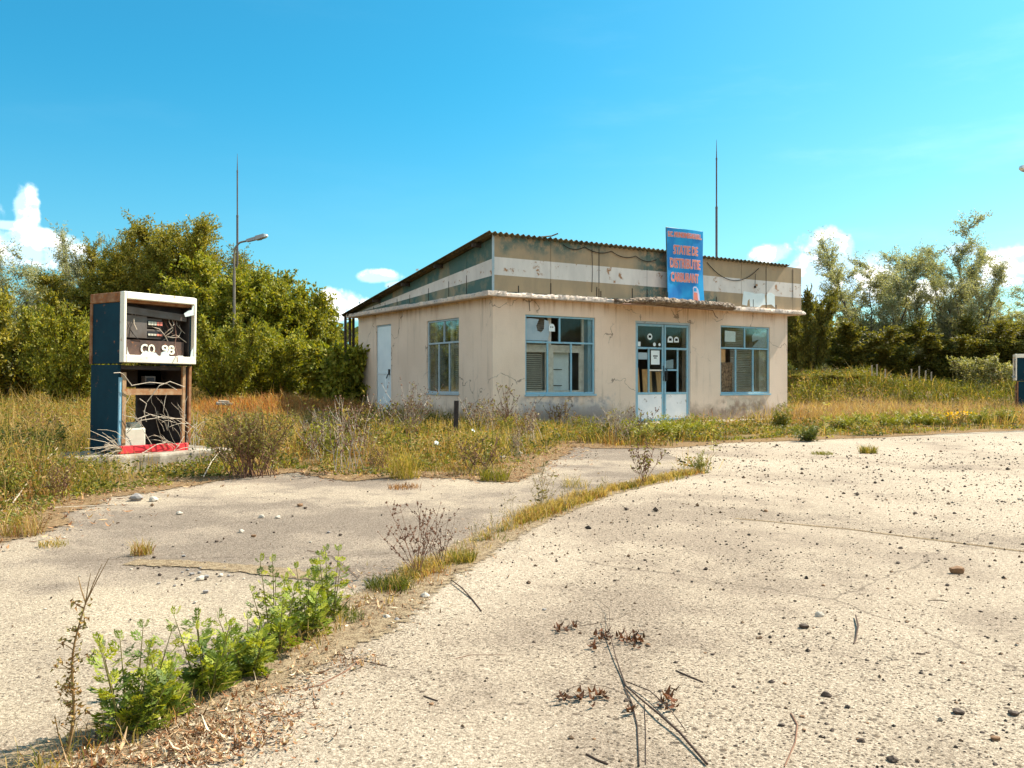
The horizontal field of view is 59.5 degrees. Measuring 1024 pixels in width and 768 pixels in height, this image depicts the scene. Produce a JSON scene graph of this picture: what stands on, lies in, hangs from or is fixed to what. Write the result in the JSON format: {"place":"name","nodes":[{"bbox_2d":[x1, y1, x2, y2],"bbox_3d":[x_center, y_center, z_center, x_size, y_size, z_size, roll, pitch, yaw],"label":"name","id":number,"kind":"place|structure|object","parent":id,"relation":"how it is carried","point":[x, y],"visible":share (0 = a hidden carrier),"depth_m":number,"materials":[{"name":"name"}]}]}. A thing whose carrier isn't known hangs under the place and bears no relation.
{"place":"outdoors","nodes":[
{"label":"outdoors","id":0,"kind":"place"},
{"bbox_2d":[0,443,578,542],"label":"field edge earth","id":1,"kind":"structure","parent":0,"point":[60,520],"depth_m":9.51,"materials":[{"name":"soil"}]},
{"bbox_2d":[0,506,58,538],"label":"grass tuft","id":2,"kind":"object","parent":1,"relation":"on","point":[18,523],"visible":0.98,"depth_m":6.10,"materials":[{"name":"plant"}]},
{"bbox_2d":[37,458,75,498],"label":"weed","id":3,"kind":"object","parent":1,"relation":"on","point":[53,484],"visible":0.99,"depth_m":8.04,"materials":[{"name":"brown plant"}]},
{"bbox_2d":[188,396,305,477],"bbox_3d":[-2.967,0.579,10.025,1.189,0.911,1.060,0,0,0],"label":"dry bush","id":4,"kind":"object","parent":1,"relation":"on","point":[249,435],"visible":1,"depth_m":9.89,"materials":[{"name":"brown plant"}]},
{"bbox_2d":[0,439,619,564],"bbox_3d":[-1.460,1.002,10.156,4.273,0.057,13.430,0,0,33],"label":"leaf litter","id":5,"kind":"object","parent":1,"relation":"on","point":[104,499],"visible":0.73,"depth_m":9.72,"materials":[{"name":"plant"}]},
{"bbox_2d":[319,390,376,472],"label":"weed","id":6,"kind":"object","parent":1,"relation":"on","point":[342,433],"visible":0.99,"depth_m":10.32,"materials":[{"name":"brown plant"}]},
{"bbox_2d":[368,445,440,479],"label":"grass tuft","id":7,"kind":"object","parent":1,"relation":"on","point":[407,469],"visible":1,"depth_m":9.75,"materials":[{"name":"plant"}]},
{"bbox_2d":[456,434,502,473],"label":"weed","id":8,"kind":"object","parent":1,"relation":"on","point":[475,456],"visible":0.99,"depth_m":10.19,"materials":[{"name":"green plant"}]},
{"bbox_2d":[475,463,511,481],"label":"grass tuft","id":9,"kind":"object","parent":1,"relation":"on","point":[486,476],"visible":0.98,"depth_m":9.51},
{"bbox_2d":[512,400,542,442],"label":"weed","id":10,"kind":"object","parent":1,"relation":"on","point":[531,423],"visible":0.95,"depth_m":15.06,"materials":[{"name":"beige plant"}]},
{"bbox_2d":[0,446,694,756],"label":"concrete apron","id":11,"kind":"object","parent":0,"point":[30,707],"visible":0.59,"depth_m":5.52,"materials":[{"name":"concrete"}]},
{"bbox_2d":[127,535,162,556],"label":"grass tuft","id":12,"kind":"object","parent":11,"relation":"on","point":[139,549],"visible":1,"depth_m":5.43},
{"bbox_2d":[123,558,338,580],"bbox_3d":[-1.582,1.034,5.026,1.372,0.001,0.320,0,0,19],"label":"cement patch","id":13,"kind":"object","parent":11,"relation":"on","point":[250,568],"visible":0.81,"depth_m":5.07,"materials":[{"name":"concrete"}]},
{"bbox_2d":[0,0,1023,343],"label":"sky","id":14,"kind":"structure","parent":0,"point":[373,141],"materials":[{"name":"blue"}]},
{"bbox_2d":[0,366,1023,530],"bbox_3d":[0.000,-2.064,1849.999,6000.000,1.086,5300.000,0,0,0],"label":"ground","id":15,"kind":"structure","parent":0,"point":[471,471],"depth_m":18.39,"materials":[{"name":"green plant"}]},
{"bbox_2d":[0,298,19,356],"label":"shrub","id":16,"kind":"object","parent":15,"relation":"on","point":[6,321],"visible":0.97,"depth_m":25.46,"materials":[{"name":"green plant"}]},
{"bbox_2d":[0,455,34,501],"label":"weed","id":17,"kind":"object","parent":15,"relation":"on","point":[20,477],"visible":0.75,"depth_m":7.94,"materials":[{"name":"green plant"}]},
{"bbox_2d":[0,237,59,388],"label":"willow tree","id":18,"kind":"object","parent":15,"relation":"on","point":[4,280],"visible":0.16,"depth_m":45.08,"materials":[{"name":"green plant"}]},
{"bbox_2d":[8,424,71,458],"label":"weed","id":19,"kind":"object","parent":15,"relation":"on","point":[58,433],"visible":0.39,"depth_m":10.53,"materials":[{"name":"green plant"}]},
{"bbox_2d":[0,285,81,403],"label":"shrub","id":20,"kind":"object","parent":15,"relation":"on","point":[14,377],"visible":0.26,"depth_m":26.68,"materials":[{"name":"green plant"}]},
{"bbox_2d":[11,252,90,328],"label":"willow tree","id":21,"kind":"object","parent":15,"relation":"on","point":[33,296],"visible":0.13,"depth_m":43.62,"materials":[{"name":"green plant"}]},
{"bbox_2d":[16,299,114,410],"bbox_3d":[-11.894,-0.581,23.991,2.927,3.243,2.853,0,0,5],"label":"shrub","id":22,"kind":"object","parent":15,"relation":"on","point":[60,380],"visible":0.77,"depth_m":23.35,"materials":[{"name":"green plant"}]},
{"bbox_2d":[25,252,129,366],"bbox_3d":[-18.979,-2.462,40.890,5.734,6.652,5.104,0,0,35],"label":"willow tree","id":23,"kind":"object","parent":15,"relation":"on","point":[54,282],"visible":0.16,"depth_m":39.84,"materials":[{"name":"green plant"}]},
{"bbox_2d":[43,218,127,321],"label":"willow tree","id":24,"kind":"object","parent":15,"relation":"on","point":[69,268],"visible":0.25,"depth_m":41.34,"materials":[{"name":"green plant"}]},
{"bbox_2d":[75,228,134,388],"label":"willow tree","id":25,"kind":"object","parent":15,"relation":"on","point":[91,265],"visible":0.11,"depth_m":40.54,"materials":[{"name":"green plant"}]},
{"bbox_2d":[38,445,232,474],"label":"pump island","id":26,"kind":"structure","parent":15,"relation":"on","point":[166,456],"depth_m":10.88,"materials":[{"name":"concrete"}]},
{"bbox_2d":[89,291,196,453],"bbox_3d":[-4.622,-0.133,11.286,0.815,1.950,1.012,1,0,36],"label":"fuel pump","id":27,"kind":"object","parent":26,"relation":"on","point":[132,327],"visible":0.98,"depth_m":11.08,"materials":[{"name":"blue paint"}]},
{"bbox_2d":[125,422,144,445],"bbox_3d":[-4.766,0.643,11.098,0.260,0.330,0.350,0,0,36],"label":"plastic canister","id":28,"kind":"object","parent":27,"relation":"in","point":[135,435],"visible":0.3,"depth_m":11.06,"materials":[{"name":"plastic"}]},
{"bbox_2d":[85,372,205,457],"bbox_3d":[-4.398,0.364,10.872,0.356,1.009,1.685,0,0,27],"label":"dead vine","id":29,"kind":"object","parent":26,"relation":"on","point":[107,446],"visible":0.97,"depth_m":10.99,"materials":[{"name":"plant"}]},
{"bbox_2d":[109,208,218,387],"bbox_3d":[-15.610,-3.401,40.089,4.544,8.604,4.770,0,0,-3],"label":"willow tree","id":30,"kind":"object","parent":15,"relation":"on","point":[133,283],"visible":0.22,"depth_m":38.91,"materials":[{"name":"green plant"}]},
{"bbox_2d":[129,211,229,390],"bbox_3d":[-14.216,-3.516,39.091,4.532,8.825,5.090,0,0,0],"label":"willow tree","id":31,"kind":"object","parent":15,"relation":"on","point":[158,254],"visible":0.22,"depth_m":37.66,"materials":[{"name":"green plant"}]},
{"bbox_2d":[179,241,257,380],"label":"willow tree","id":32,"kind":"object","parent":15,"relation":"on","point":[239,262],"depth_m":40.69,"materials":[{"name":"green plant"}]},
{"bbox_2d":[177,310,278,400],"bbox_3d":[-8.808,-0.646,27.601,3.141,3.134,3.062,0,0,-19],"label":"shrub","id":33,"kind":"object","parent":15,"relation":"on","point":[233,372],"visible":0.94,"depth_m":27.08,"materials":[{"name":"green plant"}]},
{"bbox_2d":[159,244,310,397],"bbox_3d":[-10.551,-2.075,34.159,5.762,5.975,5.230,0,0,-15],"label":"broadleaf tree","id":34,"kind":"object","parent":15,"relation":"on","point":[277,305],"visible":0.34,"depth_m":32.65,"materials":[{"name":"green plant"}]},
{"bbox_2d":[232,233,267,327],"bbox_3d":[-8.460,-2.030,28.923,1.182,5.611,0.208,0,0,8],"label":"street lamp","id":35,"kind":"object","parent":15,"relation":"on","point":[259,237],"visible":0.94,"depth_m":28.96,"materials":[{"name":"metal"}]},
{"bbox_2d":[220,322,323,399],"bbox_3d":[-8.132,-0.619,30.503,3.719,3.121,3.626,0,0,-9],"label":"shrub","id":36,"kind":"object","parent":15,"relation":"on","point":[278,372],"visible":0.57,"depth_m":29.77,"materials":[{"name":"green plant"}]},
{"bbox_2d":[225,260,336,396],"bbox_3d":[-8.842,-1.915,35.217,4.298,5.646,4.125,0,0,28],"label":"broadleaf tree","id":37,"kind":"object","parent":15,"relation":"on","point":[313,318],"visible":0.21,"depth_m":34.30,"materials":[{"name":"green plant"}]},
{"bbox_2d":[287,419,339,454],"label":"weed","id":38,"kind":"object","parent":15,"relation":"on","point":[317,430],"visible":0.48,"depth_m":13.17,"materials":[{"name":"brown plant"}]},
{"bbox_2d":[299,424,332,460],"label":"weed","id":39,"kind":"object","parent":15,"relation":"on","point":[313,441],"visible":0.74,"depth_m":12.13,"materials":[{"name":"brown plant"}]},
{"bbox_2d":[297,300,343,398],"bbox_3d":[-8.557,-1.339,37.908,2.923,4.471,3.220,0,0,-17],"label":"broadleaf tree","id":40,"kind":"object","parent":15,"relation":"on","point":[333,329],"visible":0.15,"depth_m":37.43,"materials":[{"name":"green plant"}]},
{"bbox_2d":[297,337,348,404],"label":"broadleaf bush","id":41,"kind":"object","parent":15,"relation":"on","point":[313,364],"visible":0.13,"depth_m":29.58,"materials":[{"name":"green plant"}]},
{"bbox_2d":[298,422,357,462],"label":"weed","id":42,"kind":"object","parent":15,"relation":"on","point":[328,446],"visible":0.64,"depth_m":11.70,"materials":[{"name":"green plant"}]},
{"bbox_2d":[318,338,370,407],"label":"broadleaf bush","id":43,"kind":"object","parent":15,"relation":"on","point":[342,376],"visible":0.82,"depth_m":26.67,"materials":[{"name":"green plant"}]},
{"bbox_2d":[325,402,374,438],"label":"weed","id":44,"kind":"object","parent":15,"relation":"on","point":[358,419],"visible":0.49,"depth_m":14.82,"materials":[{"name":"brown plant"}]},
{"bbox_2d":[324,405,385,434],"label":"dry bush","id":45,"kind":"object","parent":15,"relation":"on","point":[369,421],"visible":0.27,"depth_m":14.98,"materials":[{"name":"brown plant"}]},
{"bbox_2d":[366,444,391,470],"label":"weed","id":46,"kind":"object","parent":15,"relation":"on","point":[382,461],"visible":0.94,"depth_m":10.59,"materials":[{"name":"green plant"}]},
{"bbox_2d":[365,399,399,429],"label":"dead stalks","id":47,"kind":"object","parent":15,"relation":"on","point":[392,413],"visible":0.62,"depth_m":16.41,"materials":[{"name":"brown plant"}]},
{"bbox_2d":[373,425,416,450],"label":"weed","id":48,"kind":"object","parent":15,"relation":"on","point":[390,433],"visible":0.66,"depth_m":13.33,"materials":[{"name":"green plant"}]},
{"bbox_2d":[376,377,446,430],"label":"dead stalks","id":49,"kind":"object","parent":15,"relation":"on","point":[410,406],"visible":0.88,"depth_m":17.55,"materials":[{"name":"brown plant"}]},
{"bbox_2d":[458,395,495,429],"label":"dead stalks","id":50,"kind":"object","parent":15,"relation":"on","point":[477,408],"visible":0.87,"depth_m":17.87,"materials":[{"name":"brown plant"}]},
{"bbox_2d":[486,382,519,423],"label":"dead stalks","id":51,"kind":"object","parent":15,"relation":"on","point":[507,404],"visible":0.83,"depth_m":18.39,"materials":[{"name":"brown plant"}]},
{"bbox_2d":[8,298,1022,389],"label":"distant wood","id":52,"kind":"object","parent":15,"relation":"on","point":[356,341],"visible":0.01,"depth_m":117.63,"materials":[{"name":"green plant"}]},
{"bbox_2d":[543,400,569,425],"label":"weed","id":53,"kind":"object","parent":15,"relation":"on","point":[560,412],"visible":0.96,"depth_m":21.28,"materials":[{"name":"brown plant"}]},
{"bbox_2d":[338,230,805,425],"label":"station building","id":54,"kind":"structure","parent":15,"relation":"on","point":[475,320],"depth_m":23.14,"materials":[{"name":"beige paint"}]},
{"bbox_2d":[378,326,390,411],"bbox_3d":[-3.708,-0.355,25.968,0.130,2.618,0.916,0,0,-33],"label":"door","id":55,"kind":"structure","parent":54,"relation":"in","point":[384,333],"depth_m":25.99,"materials":[{"name":"blue paint"}]},
{"bbox_2d":[426,318,458,394],"bbox_3d":[-1.653,-0.695,23.019,0.366,1.945,1.760,0,0,-33],"label":"window","id":56,"kind":"structure","parent":54,"relation":"in","point":[443,335],"depth_m":22.96,"materials":[{"name":"glass"}]},
{"bbox_2d":[541,352,568,390],"bbox_3d":[1.091,0.078,22.602,0.570,1.840,0.430,0,0,-33],"label":"metal cabinet","id":57,"kind":"object","parent":54,"relation":"in","point":[560,371],"visible":0.26,"depth_m":22.48,"materials":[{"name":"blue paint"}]},
{"bbox_2d":[525,314,596,395],"bbox_3d":[1.116,-0.686,22.054,2.140,1.960,0.391,0,0,-33],"label":"window","id":58,"kind":"structure","parent":54,"relation":"in","point":[534,327],"depth_m":22.02,"materials":[{"name":"blue paint"}]},
{"bbox_2d":[636,323,663,421],"bbox_3d":[3.629,-0.298,23.503,0.945,2.550,0.106,0,0,-33],"label":"door","id":59,"kind":"structure","parent":54,"relation":"in","point":[645,401],"depth_m":23.53,"materials":[{"name":"blue paint"}]},
{"bbox_2d":[664,325,687,420],"bbox_3d":[4.416,-0.299,24.000,0.855,2.550,0.121,0,0,-33],"label":"door","id":60,"kind":"structure","parent":54,"relation":"in","point":[675,403],"depth_m":24.01,"materials":[{"name":"blue paint"}]},
{"bbox_2d":[666,227,703,300],"bbox_3d":[4.493,-3.129,23.692,1.366,1.893,0.364,0,0,-33],"label":"advertising sign","id":61,"kind":"object","parent":54,"relation":"on","point":[684,261],"visible":1,"depth_m":23.55,"materials":[{"name":"metal"}]},
{"bbox_2d":[721,362,731,391],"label":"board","id":62,"kind":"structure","parent":54,"relation":"on","point":[726,377],"depth_m":25.27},
{"bbox_2d":[720,325,770,395],"bbox_3d":[6.547,-0.658,25.520,2.030,1.955,0.361,0,0,-33],"label":"window","id":63,"kind":"structure","parent":54,"relation":"in","point":[759,357],"depth_m":25.76,"materials":[{"name":"blue paint"}]},
{"bbox_2d":[598,401,638,438],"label":"dead stalks","id":64,"kind":"object","parent":15,"relation":"on","point":[614,421],"visible":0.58,"depth_m":15.90,"materials":[{"name":"beige plant"}]},
{"bbox_2d":[637,414,683,439],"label":"leafy weed","id":65,"kind":"object","parent":15,"relation":"on","point":[662,429],"visible":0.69,"depth_m":16.36,"materials":[{"name":"green plant"}]},
{"bbox_2d":[658,413,702,438],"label":"leafy weed","id":66,"kind":"object","parent":15,"relation":"on","point":[680,429],"visible":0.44,"depth_m":16.73,"materials":[{"name":"green plant"}]},
{"bbox_2d":[715,140,717,256],"bbox_3d":[7.531,-3.996,32.995,0.113,10.000,0.113,0,0,0],"label":"lightning mast","id":67,"kind":"object","parent":15,"relation":"on","point":[716,231],"visible":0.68,"depth_m":32.97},
{"bbox_2d":[770,402,795,426],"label":"leafy weed","id":68,"kind":"object","parent":15,"relation":"on","point":[779,419],"visible":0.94,"depth_m":20.95,"materials":[{"name":"green plant"}]},
{"bbox_2d":[787,283,840,373],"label":"dark bush","id":69,"kind":"object","parent":15,"relation":"on","point":[810,332],"visible":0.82,"depth_m":37.31,"materials":[{"name":"green plant"}]},
{"bbox_2d":[822,412,859,428],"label":"leafy weed","id":70,"kind":"object","parent":15,"relation":"on","point":[846,421],"visible":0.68,"depth_m":19.79,"materials":[{"name":"green plant"}]},
{"bbox_2d":[804,225,938,356],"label":"willow tree","id":71,"kind":"object","parent":15,"relation":"on","point":[884,312],"visible":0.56,"depth_m":41.14,"materials":[{"name":"green plant"}]},
{"bbox_2d":[822,316,932,378],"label":"dark bush","id":72,"kind":"object","parent":15,"relation":"on","point":[893,353],"visible":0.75,"depth_m":38.53,"materials":[{"name":"green plant"}]},
{"bbox_2d":[875,408,909,426],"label":"leafy weed","id":73,"kind":"object","parent":15,"relation":"on","point":[885,419],"visible":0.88,"depth_m":20.85,"materials":[{"name":"green plant"}]},
{"bbox_2d":[891,407,930,426],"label":"leafy weed","id":74,"kind":"object","parent":15,"relation":"on","point":[917,419],"visible":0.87,"depth_m":21.44,"materials":[{"name":"green plant"}]},
{"bbox_2d":[869,208,1000,360],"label":"willow tree","id":75,"kind":"object","parent":15,"relation":"on","point":[977,265],"visible":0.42,"depth_m":41.81,"materials":[{"name":"green plant"}]},
{"bbox_2d":[919,408,950,425],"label":"leafy weed","id":76,"kind":"object","parent":15,"relation":"on","point":[930,419],"visible":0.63,"depth_m":21.68,"materials":[{"name":"green plant"}]},
{"bbox_2d":[875,331,1019,382],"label":"dark bush","id":77,"kind":"object","parent":15,"relation":"on","point":[936,352],"visible":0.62,"depth_m":39.17,"materials":[{"name":"green plant"}]},
{"bbox_2d":[911,243,1013,350],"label":"willow tree","id":78,"kind":"object","parent":15,"relation":"on","point":[982,299],"visible":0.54,"depth_m":41.07,"materials":[{"name":"green plant"}]},
{"bbox_2d":[946,353,1012,388],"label":"pale bush","id":79,"kind":"object","parent":15,"relation":"on","point":[971,370],"visible":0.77,"depth_m":35.09,"materials":[{"name":"green plant"}]},
{"bbox_2d":[967,405,998,424],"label":"leafy weed","id":80,"kind":"object","parent":15,"relation":"on","point":[975,417],"visible":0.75,"depth_m":22.32,"materials":[{"name":"green plant"}]},
{"bbox_2d":[951,311,1023,371],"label":"dark bush","id":81,"kind":"object","parent":15,"relation":"on","point":[998,330],"visible":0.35,"depth_m":39.94,"materials":[{"name":"green plant"}]},
{"bbox_2d":[1002,281,1023,319],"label":"willow tree","id":82,"kind":"object","parent":15,"relation":"on","point":[1019,290],"visible":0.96,"depth_m":47.94,"materials":[{"name":"green plant"}]},
{"bbox_2d":[1011,354,1023,410],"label":"fuel pump","id":83,"kind":"object","parent":15,"relation":"on","point":[1018,368],"visible":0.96,"depth_m":28.59,"materials":[{"name":"blue paint"}]},
{"bbox_2d":[139,430,1023,767],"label":"forecourt","id":84,"kind":"structure","parent":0,"point":[547,666],"depth_m":3.67,"materials":[{"name":"concrete"}]},
{"bbox_2d":[0,471,703,767],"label":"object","id":85,"kind":"structure","parent":84,"relation":"on","point":[357,633],"depth_m":3.36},
{"bbox_2d":[50,558,108,758],"bbox_3d":[-1.202,0.765,2.482,0.150,0.557,0.087,0,0,0],"label":"dry stalk","id":86,"kind":"object","parent":85,"relation":"on","point":[71,703],"visible":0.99,"depth_m":2.48,"materials":[{"name":"brown plant"}]},
{"bbox_2d":[85,619,182,740],"bbox_3d":[-1.126,0.875,2.663,0.266,0.332,0.212,0,0,-33],"label":"mugwort plant","id":87,"kind":"object","parent":85,"relation":"on","point":[136,700],"visible":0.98,"depth_m":2.65,"materials":[{"name":"green plant"}]},
{"bbox_2d":[141,649,198,726],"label":"mugwort plant","id":88,"kind":"object","parent":85,"relation":"on","point":[177,702],"visible":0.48,"depth_m":2.80,"materials":[{"name":"green plant"}]},
{"bbox_2d":[163,606,242,696],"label":"mugwort plant","id":89,"kind":"object","parent":85,"relation":"on","point":[218,673],"visible":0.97,"depth_m":3.00,"materials":[{"name":"green plant"}]},
{"bbox_2d":[210,608,278,677],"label":"mugwort plant","id":90,"kind":"object","parent":85,"relation":"on","point":[251,660],"visible":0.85,"depth_m":3.17,"materials":[{"name":"green plant"}]},
{"bbox_2d":[245,552,305,653],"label":"mugwort plant","id":91,"kind":"object","parent":85,"relation":"on","point":[282,620],"visible":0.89,"depth_m":3.47,"materials":[{"name":"green plant"}]},
{"bbox_2d":[0,515,557,767],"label":"leaf litter","id":92,"kind":"object","parent":85,"relation":"on","point":[199,727],"visible":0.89,"depth_m":2.64,"materials":[{"name":"plant"}]},
{"bbox_2d":[277,561,332,638],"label":"mugwort plant","id":93,"kind":"object","parent":85,"relation":"on","point":[311,614],"visible":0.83,"depth_m":3.68,"materials":[{"name":"green plant"}]},
{"bbox_2d":[304,543,350,620],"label":"mugwort plant","id":94,"kind":"object","parent":85,"relation":"on","point":[335,601],"visible":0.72,"depth_m":3.91,"materials":[{"name":"green plant"}]},
{"bbox_2d":[0,467,708,767],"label":"grass","id":95,"kind":"structure","parent":85,"relation":"on","point":[534,512],"depth_m":5.26,"materials":[{"name":"plant"}]},
{"bbox_2d":[360,571,415,591],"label":"grass tuft","id":96,"kind":"object","parent":85,"relation":"on","point":[371,583],"visible":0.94,"depth_m":4.51,"materials":[{"name":"plant"}]},
{"bbox_2d":[377,500,450,576],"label":"dry weed","id":97,"kind":"object","parent":85,"relation":"on","point":[412,538],"visible":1,"depth_m":4.81,"materials":[{"name":"plant"}]},
{"bbox_2d":[419,508,459,566],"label":"dry weed","id":98,"kind":"object","parent":85,"relation":"on","point":[441,549],"visible":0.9,"depth_m":5.04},
{"bbox_2d":[440,546,478,563],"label":"grass tuft","id":99,"kind":"object","parent":85,"relation":"on","point":[469,556],"visible":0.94,"depth_m":5.18,"materials":[{"name":"plant"}]},
{"bbox_2d":[529,457,561,505],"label":"dry weed","id":100,"kind":"object","parent":85,"relation":"on","point":[544,496],"visible":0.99,"depth_m":7.19,"materials":[{"name":"plant"}]},
{"bbox_2d":[625,439,665,482],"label":"dry weed","id":101,"kind":"object","parent":85,"relation":"on","point":[648,461],"visible":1,"depth_m":9.06,"materials":[{"name":"brown plant"}]},
{"bbox_2d":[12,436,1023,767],"bbox_3d":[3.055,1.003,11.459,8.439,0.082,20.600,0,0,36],"label":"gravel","id":102,"kind":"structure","parent":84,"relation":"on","point":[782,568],"depth_m":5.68,"materials":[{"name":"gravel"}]},
{"bbox_2d":[552,599,707,765],"bbox_3d":[0.347,1.014,3.364,0.432,0.046,1.873,0,0,0],"label":"fallen branch","id":103,"kind":"object","parent":84,"relation":"on","point":[667,694],"visible":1,"depth_m":2.95,"materials":[{"name":"brown plant"}]},
{"bbox_2d":[735,518,1023,551],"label":"slab seam","id":104,"kind":"object","parent":84,"relation":"on","point":[883,533],"visible":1,"depth_m":6.14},
{"bbox_2d":[543,428,1023,448],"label":"field edge earth","id":105,"kind":"structure","parent":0,"point":[678,444],"depth_m":16.09,"materials":[{"name":"soil"}]},
{"bbox_2d":[788,421,822,441],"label":"leafy weed","id":106,"kind":"object","parent":105,"relation":"on","point":[810,434],"visible":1,"depth_m":15.90,"materials":[{"name":"green plant"}]},
{"bbox_2d":[759,364,1023,427],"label":"dry grass","id":107,"kind":"structure","parent":0,"point":[835,409],"depth_m":31.66,"materials":[{"name":"plant"}]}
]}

